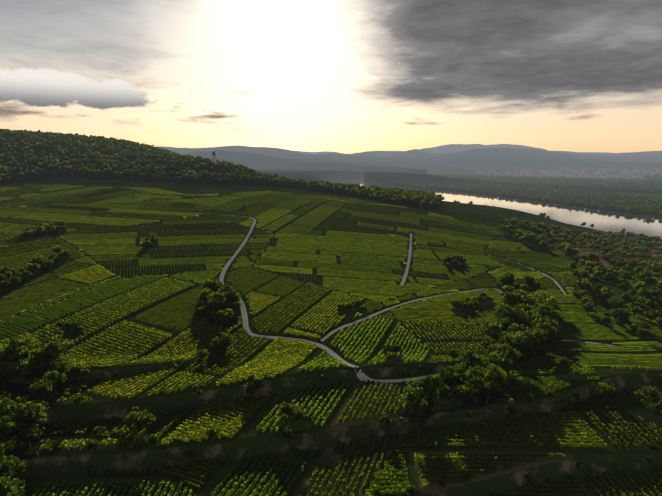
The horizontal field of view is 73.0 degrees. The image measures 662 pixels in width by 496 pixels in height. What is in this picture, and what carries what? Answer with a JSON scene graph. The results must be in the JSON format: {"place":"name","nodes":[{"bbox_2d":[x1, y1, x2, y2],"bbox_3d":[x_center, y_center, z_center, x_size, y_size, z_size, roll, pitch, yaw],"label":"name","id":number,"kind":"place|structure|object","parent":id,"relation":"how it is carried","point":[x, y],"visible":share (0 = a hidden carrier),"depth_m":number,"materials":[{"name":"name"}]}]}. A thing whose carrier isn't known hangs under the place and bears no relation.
{"place":"outdoors","nodes":[
{"label":"outdoors","id":0,"kind":"place"},
{"bbox_2d":[0,129,443,208],"bbox_3d":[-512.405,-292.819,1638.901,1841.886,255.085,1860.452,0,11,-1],"label":"forest hill","id":1,"kind":"structure","parent":0,"point":[103,155],"depth_m":995.37,"materials":[{"name":"green plant"}]},
{"bbox_2d":[212,151,224,163],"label":"tower","id":2,"kind":"structure","parent":1,"relation":"on","point":[214,157],"depth_m":1066.53,"materials":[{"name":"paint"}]},
{"bbox_2d":[0,136,661,495],"bbox_3d":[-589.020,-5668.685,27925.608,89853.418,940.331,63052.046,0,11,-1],"label":"terrain","id":3,"kind":"structure","parent":0,"point":[373,168],"depth_m":243.45,"materials":[{"name":"green plant"}]},
{"bbox_2d":[0,184,661,495],"bbox_3d":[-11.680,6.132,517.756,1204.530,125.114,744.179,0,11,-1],"label":"vineyard rows","id":4,"kind":"object","parent":3,"relation":"on","point":[279,355],"visible":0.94,"depth_m":316.01,"materials":[{"name":"green plant"}]},
{"bbox_2d":[0,266,661,495],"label":"trees","id":5,"kind":"object","parent":3,"relation":"on","point":[539,315],"visible":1,"depth_m":225.83,"materials":[{"name":"green plant"}]},
{"bbox_2d":[21,195,658,495],"bbox_3d":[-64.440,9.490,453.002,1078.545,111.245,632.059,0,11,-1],"label":"hedge bushes","id":6,"kind":"object","parent":3,"relation":"on","point":[212,434],"visible":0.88,"depth_m":193.09,"materials":[{"name":"green plant"}]},
{"bbox_2d":[19,217,661,316],"bbox_3d":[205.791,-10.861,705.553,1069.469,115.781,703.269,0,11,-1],"label":"trees","id":7,"kind":"object","parent":3,"relation":"on","point":[648,271],"visible":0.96,"depth_m":502.78,"materials":[{"name":"green plant"}]},
{"bbox_2d":[198,213,613,381],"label":"gravel roads","id":8,"kind":"structure","parent":3,"relation":"on","point":[361,376],"depth_m":314.72,"materials":[{"name":"grey gravel"}]},
{"bbox_2d":[334,173,661,232],"bbox_3d":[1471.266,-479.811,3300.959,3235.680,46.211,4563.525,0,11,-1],"label":"riverside forest","id":9,"kind":"object","parent":3,"relation":"on","point":[652,205],"visible":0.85,"depth_m":2682.41,"materials":[{"name":"green plant"}]},
{"bbox_2d":[474,168,661,178],"bbox_3d":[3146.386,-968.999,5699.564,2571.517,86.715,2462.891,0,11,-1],"label":"town houses","id":10,"kind":"structure","parent":3,"relation":"on","point":[558,174],"depth_m":5732.00,"materials":[{"name":"paint"}]},
{"bbox_2d":[548,230,661,266],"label":"village houses","id":11,"kind":"structure","parent":3,"relation":"on","point":[652,254],"depth_m":719.53,"materials":[{"name":"paint"}]},
{"bbox_2d":[0,0,661,153],"label":"sky","id":12,"kind":"structure","parent":0,"point":[341,76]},
{"bbox_2d":[326,179,661,238],"bbox_3d":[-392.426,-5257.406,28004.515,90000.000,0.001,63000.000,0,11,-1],"label":"river water","id":13,"kind":"structure","parent":0,"point":[612,222],"depth_m":1618.07,"materials":[{"name":"grey liquid"}]}
]}

